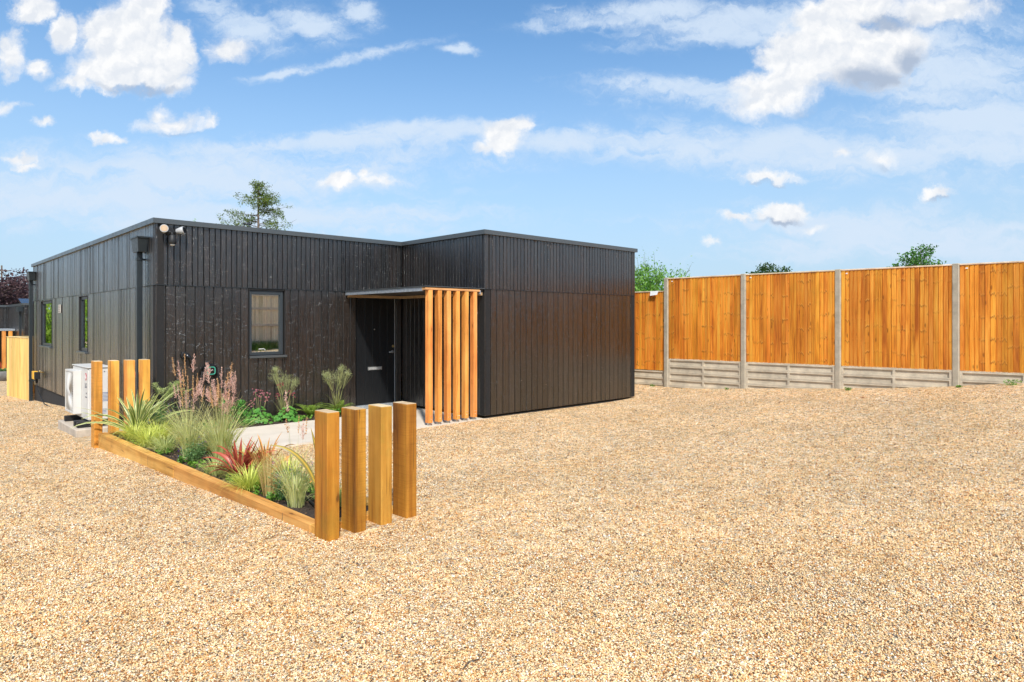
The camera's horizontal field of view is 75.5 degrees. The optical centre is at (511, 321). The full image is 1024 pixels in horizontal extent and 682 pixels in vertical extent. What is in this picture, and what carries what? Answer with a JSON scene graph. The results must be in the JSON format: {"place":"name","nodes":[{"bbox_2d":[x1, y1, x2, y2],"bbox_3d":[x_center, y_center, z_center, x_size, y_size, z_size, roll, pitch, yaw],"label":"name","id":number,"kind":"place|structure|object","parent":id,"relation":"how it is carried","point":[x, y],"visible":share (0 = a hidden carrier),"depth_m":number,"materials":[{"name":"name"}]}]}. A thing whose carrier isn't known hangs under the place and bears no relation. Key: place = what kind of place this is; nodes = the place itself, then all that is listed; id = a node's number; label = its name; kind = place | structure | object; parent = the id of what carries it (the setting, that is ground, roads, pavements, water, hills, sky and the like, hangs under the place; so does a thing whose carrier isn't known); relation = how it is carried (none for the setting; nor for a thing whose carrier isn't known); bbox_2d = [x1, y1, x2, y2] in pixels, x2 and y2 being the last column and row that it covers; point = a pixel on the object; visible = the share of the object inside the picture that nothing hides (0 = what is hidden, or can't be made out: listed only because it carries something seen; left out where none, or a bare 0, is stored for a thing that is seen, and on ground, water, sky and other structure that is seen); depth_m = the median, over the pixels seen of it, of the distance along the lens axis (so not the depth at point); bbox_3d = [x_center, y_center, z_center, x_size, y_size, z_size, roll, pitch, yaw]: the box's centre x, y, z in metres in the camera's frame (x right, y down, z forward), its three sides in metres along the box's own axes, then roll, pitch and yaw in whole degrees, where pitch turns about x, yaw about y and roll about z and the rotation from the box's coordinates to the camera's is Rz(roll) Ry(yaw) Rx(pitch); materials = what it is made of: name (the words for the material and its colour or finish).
{"place":"outdoors","nodes":[
{"label":"outdoors","id":0,"kind":"place"},
{"bbox_2d":[148,354,235,459],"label":"feather reed grass","id":1,"kind":"object","parent":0,"point":[181,432],"depth_m":7.61,"materials":[{"name":"green plant"}]},
{"bbox_2d":[171,413,340,428],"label":"bed soil","id":2,"kind":"structure","parent":0,"point":[281,421],"depth_m":10.77,"materials":[{"name":"brown soil"}]},
{"bbox_2d":[219,398,251,422],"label":"green shrub","id":3,"kind":"object","parent":2,"relation":"on","point":[239,404],"visible":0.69,"depth_m":10.48,"materials":[{"name":"green plant"}]},
{"bbox_2d":[243,388,273,424],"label":"masterwort","id":4,"kind":"object","parent":2,"relation":"on","point":[257,411],"visible":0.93,"depth_m":10.59,"materials":[{"name":"green plant"}]},
{"bbox_2d":[192,409,340,427],"bbox_3d":[-3.902,1.564,10.853,2.746,0.137,0.482,0,0,-44],"label":"foliage","id":5,"kind":"object","parent":2,"relation":"on","point":[245,422],"visible":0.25,"depth_m":10.42,"materials":[{"name":"green plant"}]},
{"bbox_2d":[268,367,298,414],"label":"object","id":6,"kind":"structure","parent":2,"relation":"on","point":[286,380],"depth_m":11.04,"materials":[{"name":"green plant"}]},
{"bbox_2d":[272,383,301,421],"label":"masterwort","id":7,"kind":"object","parent":2,"relation":"on","point":[290,413],"visible":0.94,"depth_m":10.83,"materials":[{"name":"green plant"}]},
{"bbox_2d":[298,415,312,418],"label":"ground cover","id":8,"kind":"object","parent":2,"relation":"on","point":[304,417],"visible":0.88,"depth_m":11.00,"materials":[{"name":"green plant"}]},
{"bbox_2d":[297,402,331,416],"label":"fern","id":9,"kind":"object","parent":2,"relation":"on","point":[310,410],"visible":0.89,"depth_m":11.27,"materials":[{"name":"green plant"}]},
{"bbox_2d":[321,365,350,408],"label":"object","id":10,"kind":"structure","parent":2,"relation":"on","point":[335,399],"depth_m":11.69,"materials":[{"name":"green plant"}]},
{"bbox_2d":[321,400,352,412],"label":"fern","id":11,"kind":"object","parent":2,"relation":"on","point":[339,406],"visible":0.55,"depth_m":11.58,"materials":[{"name":"green plant"}]},
{"bbox_2d":[256,389,314,507],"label":"feather reed grass","id":12,"kind":"object","parent":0,"point":[295,498],"depth_m":5.64,"materials":[{"name":"green plant"}]},
{"bbox_2d":[198,406,485,453],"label":"path","id":13,"kind":"structure","parent":0,"point":[265,433],"depth_m":9.87,"materials":[{"name":"grey concrete"}]},
{"bbox_2d":[0,359,1023,681],"bbox_3d":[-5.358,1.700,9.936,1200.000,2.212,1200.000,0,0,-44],"label":"ground","id":14,"kind":"structure","parent":0,"point":[684,429],"depth_m":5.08,"materials":[{"name":"beige gravel"}]},
{"bbox_2d":[0,371,6,380],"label":"stone planter","id":15,"kind":"object","parent":14,"relation":"on","point":[3,375],"visible":0.22,"depth_m":26.07,"materials":[{"name":"grey stone"}]},
{"bbox_2d":[0,299,28,368],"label":"neighbour bungalow","id":16,"kind":"object","parent":14,"relation":"on","point":[14,319],"visible":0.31,"depth_m":27.52,"materials":[{"name":"metal"}]},
{"bbox_2d":[0,269,28,304],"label":"purple tree","id":17,"kind":"object","parent":14,"relation":"on","point":[8,294],"visible":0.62,"depth_m":33.70,"materials":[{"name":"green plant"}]},
{"bbox_2d":[6,336,34,399],"bbox_3d":[-13.440,1.325,19.300,2.225,1.790,1.658,0,0,40],"label":"timber screen","id":18,"kind":"object","parent":14,"relation":"on","point":[17,366],"visible":0.38,"depth_m":18.66,"materials":[{"name":"beige wood"}]},
{"bbox_2d":[58,420,121,436],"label":"concrete slab","id":19,"kind":"structure","parent":14,"relation":"on","point":[64,426],"depth_m":10.45,"materials":[{"name":"grey concrete"}]},
{"bbox_2d":[64,415,83,420],"bbox_3d":[-7.277,1.623,11.284,0.600,0.091,0.100,0,0,-44],"label":"support rail","id":20,"kind":"object","parent":19,"relation":"on","point":[71,417],"visible":0.42,"depth_m":11.12,"materials":[{"name":"black rubber"}]},
{"bbox_2d":[73,419,87,426],"bbox_3d":[-6.760,1.623,10.742,0.600,0.091,0.100,0,0,-44],"label":"support rail","id":21,"kind":"object","parent":19,"relation":"on","point":[74,422],"visible":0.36,"depth_m":10.56,"materials":[{"name":"black rubber"}]},
{"bbox_2d":[76,418,120,427],"bbox_3d":[-6.615,1.623,10.589,0.600,0.091,0.100,0,0,-44],"label":"support rail","id":22,"kind":"object","parent":19,"relation":"on","point":[83,425],"visible":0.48,"depth_m":10.42,"materials":[{"name":"black rubber"}]},
{"bbox_2d":[65,363,107,420],"bbox_3d":[-7.008,1.147,10.953,0.472,0.846,1.174,0,0,-44],"label":"heat pump","id":23,"kind":"object","parent":22,"relation":"on","point":[78,386],"visible":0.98,"depth_m":10.73,"materials":[{"name":"white metal"}]},
{"bbox_2d":[91,361,102,447],"bbox_3d":[-5.834,1.216,9.296,0.100,1.328,0.200,0,0,-44],"label":"timber post","id":24,"kind":"object","parent":14,"relation":"on","point":[96,387],"visible":0.79,"depth_m":9.23,"materials":[{"name":"brown wood"}]},
{"bbox_2d":[108,360,118,431],"bbox_3d":[-5.686,1.216,9.438,0.100,1.328,0.200,0,0,-44],"label":"timber post","id":25,"kind":"object","parent":14,"relation":"on","point":[113,380],"visible":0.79,"depth_m":9.37,"materials":[{"name":"brown wood"}]},
{"bbox_2d":[124,359,134,425],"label":"timber post","id":26,"kind":"object","parent":14,"relation":"on","point":[129,374],"visible":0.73,"depth_m":9.50,"materials":[{"name":"brown wood"}]},
{"bbox_2d":[138,359,149,420],"bbox_3d":[-5.391,1.216,9.699,0.200,1.328,0.100,0,0,45],"label":"timber post","id":27,"kind":"object","parent":14,"relation":"on","point":[143,374],"visible":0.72,"depth_m":9.64,"materials":[{"name":"brown wood"}]},
{"bbox_2d":[98,431,392,533],"bbox_3d":[-3.353,1.659,7.372,6.020,0.222,0.761,0,0,45],"label":"raised planter","id":28,"kind":"object","parent":14,"relation":"on","point":[170,467],"visible":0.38,"depth_m":6.62,"materials":[{"name":"brown wood"}]},
{"bbox_2d":[114,414,367,518],"bbox_3d":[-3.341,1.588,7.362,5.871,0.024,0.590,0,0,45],"label":"planter soil","id":29,"kind":"structure","parent":28,"relation":"in","point":[311,512],"depth_m":6.35,"materials":[{"name":"black soil"}]},
{"bbox_2d":[99,418,160,440],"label":"sedge","id":30,"kind":"object","parent":29,"relation":"on","point":[128,430],"visible":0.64,"depth_m":8.78,"materials":[{"name":"green plant"}]},
{"bbox_2d":[70,389,197,432],"bbox_3d":[-5.246,1.249,9.270,1.413,0.697,1.213,0,0,-2],"label":"variegated flax","id":31,"kind":"object","parent":29,"relation":"on","point":[140,413],"visible":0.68,"depth_m":9.14,"materials":[{"name":"green plant"}]},
{"bbox_2d":[120,424,169,447],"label":"sedge","id":32,"kind":"object","parent":29,"relation":"on","point":[144,438],"visible":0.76,"depth_m":8.35,"materials":[{"name":"green plant"}]},
{"bbox_2d":[125,417,174,442],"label":"sedge","id":33,"kind":"object","parent":29,"relation":"on","point":[160,428],"visible":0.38,"depth_m":8.70,"materials":[{"name":"green plant"}]},
{"bbox_2d":[127,400,182,428],"bbox_3d":[-5.050,1.331,9.370,0.751,0.514,0.786,0,0,-44],"label":"catmint","id":34,"kind":"object","parent":29,"relation":"on","point":[154,415],"visible":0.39,"depth_m":9.35,"materials":[{"name":"green plant"}]},
{"bbox_2d":[140,431,180,452],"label":"sedge","id":35,"kind":"object","parent":29,"relation":"on","point":[165,444],"visible":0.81,"depth_m":7.99,"materials":[{"name":"green plant"}]},
{"bbox_2d":[155,447,173,454],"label":"ground cover","id":36,"kind":"object","parent":29,"relation":"on","point":[167,449],"visible":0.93,"depth_m":7.92,"materials":[{"name":"green plant"}]},
{"bbox_2d":[151,381,190,416],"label":"plume grass","id":37,"kind":"object","parent":29,"relation":"on","point":[170,389],"depth_m":9.89,"materials":[{"name":"green plant"}]},
{"bbox_2d":[153,408,206,434],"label":"sedge","id":38,"kind":"object","parent":29,"relation":"on","point":[175,424],"visible":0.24,"depth_m":8.97,"materials":[{"name":"green plant"}]},
{"bbox_2d":[176,437,210,460],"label":"shrub","id":39,"kind":"object","parent":29,"relation":"on","point":[193,454],"visible":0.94,"depth_m":7.47,"materials":[{"name":"green plant"}]},
{"bbox_2d":[190,459,206,468],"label":"ground cover","id":40,"kind":"object","parent":29,"relation":"on","point":[194,466],"visible":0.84,"depth_m":7.17,"materials":[{"name":"green plant"}]},
{"bbox_2d":[170,417,239,450],"bbox_3d":[-3.757,1.367,8.177,1.000,0.442,0.936,0,0,-44],"label":"sedge","id":41,"kind":"object","parent":29,"relation":"on","point":[205,437],"visible":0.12,"depth_m":8.11,"materials":[{"name":"green plant"}]},
{"bbox_2d":[190,454,229,475],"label":"sedge","id":42,"kind":"object","parent":29,"relation":"on","point":[210,469],"visible":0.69,"depth_m":6.82,"materials":[{"name":"green plant"}]},
{"bbox_2d":[171,362,262,463],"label":"feather reed grass","id":43,"kind":"object","parent":29,"relation":"on","point":[221,434],"depth_m":7.31,"materials":[{"name":"green plant"}]},
{"bbox_2d":[204,437,274,467],"bbox_3d":[-2.837,1.412,7.118,0.834,0.353,0.792,0,0,-44],"label":"sedge","id":44,"kind":"object","parent":29,"relation":"on","point":[243,449],"visible":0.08,"depth_m":7.20,"materials":[{"name":"brown plant"}]},
{"bbox_2d":[205,437,281,477],"bbox_3d":[-2.776,1.378,6.758,0.809,0.434,0.848,0,0,-44],"label":"red flax","id":45,"kind":"object","parent":29,"relation":"on","point":[229,459],"visible":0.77,"depth_m":6.71,"materials":[{"name":"red plant"}]},
{"bbox_2d":[147,429,340,500],"bbox_3d":[-3.425,1.542,7.498,5.228,0.109,0.561,0,0,45],"label":"foliage","id":46,"kind":"object","parent":29,"relation":"on","point":[270,495],"visible":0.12,"depth_m":6.20,"materials":[{"name":"green plant"}]},
{"bbox_2d":[218,457,280,492],"bbox_3d":[-2.445,1.440,6.252,0.701,0.296,0.693,0,0,-44],"label":"sedge","id":47,"kind":"object","parent":29,"relation":"on","point":[249,480],"visible":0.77,"depth_m":6.19,"materials":[{"name":"green plant"}]},
{"bbox_2d":[230,432,294,473],"bbox_3d":[-2.507,1.359,6.816,0.611,0.470,0.706,0,0,31],"label":"bronze flax","id":48,"kind":"object","parent":29,"relation":"on","point":[265,454],"visible":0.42,"depth_m":6.76,"materials":[{"name":"red plant"}]},
{"bbox_2d":[251,444,288,495],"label":"tan grass","id":49,"kind":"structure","parent":29,"relation":"on","point":[270,482],"depth_m":6.01,"materials":[{"name":"beige plant"}]},
{"bbox_2d":[265,469,304,500],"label":"lavender","id":50,"kind":"object","parent":29,"relation":"on","point":[281,491],"visible":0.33,"depth_m":5.85,"materials":[{"name":"green plant"}]},
{"bbox_2d":[258,446,314,478],"bbox_3d":[-2.255,1.420,6.552,0.758,0.336,0.768,0,0,-44],"label":"sedge","id":51,"kind":"object","parent":29,"relation":"on","point":[289,463],"visible":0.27,"depth_m":6.60,"materials":[{"name":"green plant"}]},
{"bbox_2d":[270,429,314,488],"bbox_3d":[-1.743,1.247,5.587,0.594,0.688,0.149,0,0,-23],"label":"olive flax","id":52,"kind":"object","parent":29,"relation":"on","point":[304,464],"visible":0.35,"depth_m":5.56,"materials":[{"name":"plant"}]},
{"bbox_2d":[305,496,314,506],"bbox_3d":[-1.686,1.573,5.633,0.049,0.037,1.120,0,0,-33],"label":"irrigation pipe","id":53,"kind":"object","parent":29,"relation":"on","point":[310,501],"visible":0.26,"depth_m":5.75,"materials":[{"name":"black rubber"}]},
{"bbox_2d":[306,482,367,506],"bbox_3d":[-1.500,1.450,5.757,0.709,0.276,0.634,0,0,10],"label":"sedge","id":54,"kind":"object","parent":29,"relation":"on","point":[339,495],"visible":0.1,"depth_m":5.68,"materials":[{"name":"green plant"}]},
{"bbox_2d":[216,179,294,229],"bbox_3d":[-9.088,-1.546,24.164,3.187,7.294,4.317,0,0,1],"label":"conifer","id":55,"kind":"object","parent":14,"relation":"on","point":[264,203],"visible":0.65,"depth_m":23.95,"materials":[{"name":"green plant"}]},
{"bbox_2d":[315,409,338,541],"bbox_3d":[-1.380,1.203,4.934,0.100,1.074,0.200,0,0,-44],"label":"timber post","id":56,"kind":"object","parent":14,"relation":"on","point":[326,474],"visible":0.79,"depth_m":4.87,"materials":[{"name":"brown wood"}]},
{"bbox_2d":[26,217,637,427],"bbox_3d":[-5.236,0.356,16.011,8.892,4.487,13.640,0,0,-44],"label":"bungalow","id":57,"kind":"object","parent":14,"relation":"on","point":[485,323],"visible":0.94,"depth_m":11.76,"materials":[{"name":"wood"}]},
{"bbox_2d":[32,370,52,407],"bbox_3d":[-10.975,1.613,15.675,0.211,0.767,3.560,0,0,-44],"label":"garden tap","id":58,"kind":"object","parent":57,"relation":"attached to","point":[36,375],"visible":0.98,"depth_m":16.67,"materials":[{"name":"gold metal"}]},
{"bbox_2d":[38,300,51,347],"bbox_3d":[-11.619,0.061,16.561,0.170,1.172,1.550,0,0,-44],"label":"window","id":59,"kind":"structure","parent":57,"relation":"in","point":[46,306],"depth_m":16.78,"materials":[{"name":"black glass"}]},
{"bbox_2d":[76,295,87,353],"bbox_3d":[-8.719,0.061,13.516,0.170,1.172,0.820,0,0,-44],"label":"window","id":60,"kind":"structure","parent":57,"relation":"in","point":[83,300],"depth_m":13.68,"materials":[{"name":"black glass"}]},
{"bbox_2d":[160,224,185,245],"bbox_3d":[-5.136,-1.296,10.005,0.380,0.310,0.184,0,0,-44],"label":"security light","id":61,"kind":"object","parent":57,"relation":"attached to","point":[169,232],"visible":1,"depth_m":9.96,"materials":[{"name":"black plastic"}]},
{"bbox_2d":[180,352,192,367],"bbox_3d":[-4.994,0.595,10.174,0.160,0.256,0.142,0,0,-44],"label":"plug holster","id":62,"kind":"object","parent":57,"relation":"attached to","point":[188,356],"visible":0.94,"depth_m":10.15,"materials":[{"name":"black plastic"}]},
{"bbox_2d":[201,364,218,385],"bbox_3d":[-4.756,0.836,10.429,0.271,0.347,0.100,0,0,-44],"label":"car charger","id":63,"kind":"object","parent":57,"relation":"attached to","point":[214,370],"visible":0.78,"depth_m":10.41,"materials":[{"name":"black plastic"}]},
{"bbox_2d":[248,289,286,358],"bbox_3d":[-4.136,0.034,11.159,0.645,1.147,0.175,0,0,-44],"label":"window","id":64,"kind":"structure","parent":57,"relation":"in","point":[266,308],"depth_m":11.16,"materials":[{"name":"clear glass"}]},
{"bbox_2d":[358,298,394,404],"bbox_3d":[-2.583,0.562,12.587,0.815,1.995,0.129,0,0,-44],"label":"door","id":65,"kind":"structure","parent":57,"relation":"in","point":[376,351],"depth_m":12.58,"materials":[{"name":"wood"}]},
{"bbox_2d":[341,406,365,532],"bbox_3d":[-1.223,1.203,5.107,0.100,1.074,0.200,0,0,-45],"label":"timber post","id":66,"kind":"object","parent":14,"relation":"on","point":[353,469],"visible":0.79,"depth_m":5.05,"materials":[{"name":"brown wood"}]},
{"bbox_2d":[368,404,391,524],"bbox_3d":[-1.052,1.203,5.274,0.100,1.074,0.200,0,0,-43],"label":"timber post","id":67,"kind":"object","parent":14,"relation":"on","point":[379,464],"visible":0.79,"depth_m":5.22,"materials":[{"name":"brown wood"}]},
{"bbox_2d":[393,401,415,517],"bbox_3d":[-0.882,1.203,5.437,0.100,1.074,0.200,0,0,-44],"label":"timber post","id":68,"kind":"object","parent":14,"relation":"on","point":[404,459],"visible":0.79,"depth_m":5.38,"materials":[{"name":"brown wood"}]},
{"bbox_2d":[463,652,482,668],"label":"twig","id":69,"kind":"object","parent":14,"relation":"on","point":[472,660],"visible":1,"depth_m":3.07,"materials":[{"name":"brown wood"}]},
{"bbox_2d":[635,248,689,370],"bbox_3d":[3.659,-0.208,17.768,5.304,3.638,3.750,0,0,-44],"label":"willowy bush","id":70,"kind":"object","parent":14,"relation":"on","point":[647,283],"visible":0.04,"depth_m":17.32,"materials":[{"name":"green plant"}]},
{"bbox_2d":[664,278,668,386],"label":"concrete post","id":71,"kind":"object","parent":14,"relation":"on","point":[666,320],"visible":0.58,"depth_m":15.11,"materials":[{"name":"grey concrete"}]},
{"bbox_2d":[741,274,746,388],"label":"concrete post","id":72,"kind":"object","parent":14,"relation":"on","point":[743,331],"visible":0.58,"depth_m":13.85,"materials":[{"name":"grey concrete"}]},
{"bbox_2d":[745,262,792,273],"bbox_3d":[15.557,-0.789,40.115,3.774,5.785,3.898,0,0,-44],"label":"round tree","id":73,"kind":"object","parent":14,"relation":"on","point":[763,268],"visible":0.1,"depth_m":39.81,"materials":[{"name":"green plant"}]},
{"bbox_2d":[835,269,840,388],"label":"concrete post","id":74,"kind":"object","parent":14,"relation":"on","point":[837,328],"visible":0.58,"depth_m":12.65,"materials":[{"name":"grey concrete"}]},
{"bbox_2d":[887,243,945,266],"bbox_3d":[13.143,-0.434,21.828,2.138,4.474,2.054,0,0,-44],"label":"green tree","id":75,"kind":"object","parent":14,"relation":"on","point":[916,260],"visible":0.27,"depth_m":21.88,"materials":[{"name":"green plant"}]},
{"bbox_2d":[952,263,959,385],"bbox_3d":[7.681,0.205,11.438,0.096,2.420,0.104,0,0,-41],"label":"concrete post","id":76,"kind":"object","parent":14,"relation":"on","point":[955,321],"visible":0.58,"depth_m":11.40,"materials":[{"name":"grey concrete"}]},
{"bbox_2d":[1003,379,1021,384],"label":"weed","id":77,"kind":"object","parent":14,"relation":"on","point":[1008,380],"visible":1,"depth_m":10.73,"materials":[{"name":"green plant"}]},
{"label":"gravel board","id":78,"kind":"object","parent":14,"relation":"on","visible":0},
{"bbox_2d":[635,382,663,386],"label":"gravel board","id":79,"kind":"object","parent":78,"relation":"on","point":[649,384],"visible":0.18,"depth_m":15.44,"materials":[{"name":"concrete"}]},
{"bbox_2d":[635,376,663,383],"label":"gravel board","id":80,"kind":"object","parent":79,"relation":"on","point":[646,379],"visible":0.34,"depth_m":15.46,"materials":[{"name":"concrete"}]},
{"bbox_2d":[635,370,663,377],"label":"gravel board","id":81,"kind":"object","parent":80,"relation":"on","point":[650,373],"visible":0.34,"depth_m":15.45,"materials":[{"name":"concrete"}]},
{"bbox_2d":[634,291,663,370],"bbox_3d":[2.880,0.209,15.765,1.713,1.840,0.071,0,0,41],"label":"fence panel","id":82,"kind":"object","parent":81,"relation":"on","point":[649,332],"visible":0.5,"depth_m":15.46,"materials":[{"name":"orange wood"}]},
{"bbox_2d":[650,291,657,295],"bbox_3d":[3.283,-0.656,15.295,0.029,0.112,0.220,0,0,-44],"label":"paper label","id":83,"kind":"object","parent":82,"relation":"attached to","point":[653,293],"visible":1,"depth_m":15.30,"materials":[{"name":"white paper"}]},
{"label":"gravel board","id":84,"kind":"object","parent":14,"relation":"on","visible":0},
{"bbox_2d":[668,385,711,388],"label":"gravel board","id":85,"kind":"object","parent":84,"relation":"on","point":[687,387],"visible":0.21,"depth_m":14.81,"materials":[{"name":"concrete"}]},
{"bbox_2d":[668,379,740,388],"bbox_3d":[4.200,1.377,14.514,1.723,0.146,0.039,0,0,44],"label":"gravel board","id":86,"kind":"object","parent":85,"relation":"on","point":[700,384],"visible":0.88,"depth_m":14.50,"materials":[{"name":"concrete"}]},
{"bbox_2d":[668,372,740,382],"bbox_3d":[4.200,1.227,14.514,1.723,0.146,0.039,0,0,44],"label":"gravel board","id":87,"kind":"object","parent":86,"relation":"on","point":[707,377],"visible":1,"depth_m":14.48,"materials":[{"name":"concrete"}]},
{"bbox_2d":[668,366,740,375],"bbox_3d":[4.200,1.077,14.514,1.723,0.146,0.039,0,0,44],"label":"gravel board","id":88,"kind":"object","parent":87,"relation":"on","point":[706,370],"visible":1,"depth_m":14.48,"materials":[{"name":"concrete"}]},
{"bbox_2d":[668,359,740,368],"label":"gravel board","id":89,"kind":"object","parent":88,"relation":"on","point":[708,364],"visible":1,"depth_m":14.48,"materials":[{"name":"concrete"}]},
{"bbox_2d":[668,274,740,361],"bbox_3d":[4.205,-0.076,14.519,1.727,1.840,0.071,0,0,44],"label":"fence panel","id":90,"kind":"object","parent":89,"relation":"on","point":[704,317],"visible":1,"depth_m":14.47,"materials":[{"name":"orange wood"}]},
{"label":"gravel board","id":91,"kind":"object","parent":14,"relation":"on","visible":0},
{"bbox_2d":[746,384,804,387],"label":"gravel board","id":92,"kind":"object","parent":91,"relation":"on","point":[757,386],"visible":0.35,"depth_m":13.57,"materials":[{"name":"concrete"}]},
{"bbox_2d":[746,377,834,388],"bbox_3d":[5.558,1.227,13.284,1.735,0.146,0.039,0,0,41],"label":"gravel board","id":93,"kind":"object","parent":92,"relation":"on","point":[792,382],"visible":0.99,"depth_m":13.24,"materials":[{"name":"concrete"}]},
{"bbox_2d":[746,370,834,380],"bbox_3d":[5.558,1.077,13.284,1.735,0.146,0.039,0,0,41],"label":"gravel board","id":94,"kind":"object","parent":93,"relation":"on","point":[793,375],"visible":1,"depth_m":13.25,"materials":[{"name":"concrete"}]},
{"bbox_2d":[746,362,834,373],"bbox_3d":[5.558,0.927,13.284,1.735,0.146,0.039,0,0,41],"label":"gravel board","id":95,"kind":"object","parent":94,"relation":"on","point":[792,367],"visible":1,"depth_m":13.24,"materials":[{"name":"concrete"}]},
{"bbox_2d":[746,270,834,364],"bbox_3d":[5.562,-0.076,13.289,1.739,1.840,0.071,0,0,41],"label":"fence panel","id":96,"kind":"object","parent":95,"relation":"on","point":[790,317],"visible":1,"depth_m":13.23,"materials":[{"name":"orange wood"}]},
{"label":"gravel board","id":97,"kind":"object","parent":14,"relation":"on","visible":0},
{"bbox_2d":[841,382,923,387],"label":"gravel board","id":98,"kind":"object","parent":97,"relation":"on","point":[854,385],"visible":0.48,"depth_m":12.32,"materials":[{"name":"concrete"}]},
{"bbox_2d":[841,374,951,386],"bbox_3d":[6.964,1.077,12.058,1.788,0.146,0.039,0,0,41],"label":"gravel board","id":99,"kind":"object","parent":98,"relation":"on","point":[911,381],"visible":0.97,"depth_m":12.02,"materials":[{"name":"concrete"}]},
{"bbox_2d":[841,366,951,378],"bbox_3d":[6.964,0.927,12.058,1.788,0.146,0.039,0,0,41],"label":"gravel board","id":100,"kind":"object","parent":99,"relation":"on","point":[920,373],"visible":1,"depth_m":12.01,"materials":[{"name":"concrete"}]},
{"bbox_2d":[841,264,951,369],"bbox_3d":[6.969,-0.076,12.063,1.792,1.840,0.071,0,0,41],"label":"fence panel","id":101,"kind":"object","parent":100,"relation":"on","point":[896,317],"visible":1,"depth_m":12.01,"materials":[{"name":"orange wood"}]},
{"label":"gravel board","id":102,"kind":"object","parent":14,"relation":"on","visible":0},
{"bbox_2d":[959,380,1013,385],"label":"gravel board","id":103,"kind":"object","parent":102,"relation":"on","point":[966,382],"visible":0.42,"depth_m":11.23,"materials":[{"name":"concrete"}]},
{"bbox_2d":[959,371,1023,382],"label":"gravel board","id":104,"kind":"object","parent":103,"relation":"on","point":[984,376],"visible":1,"depth_m":11.11,"materials":[{"name":"concrete"}]},
{"bbox_2d":[959,261,1023,372],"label":"fence panel","id":105,"kind":"object","parent":104,"relation":"on","point":[991,316],"visible":1,"depth_m":11.09,"materials":[{"name":"orange wood"}]},
{"bbox_2d":[0,0,1023,288],"label":"sky","id":106,"kind":"structure","parent":0,"point":[721,137],"materials":[{"name":"blue"}]}
]}

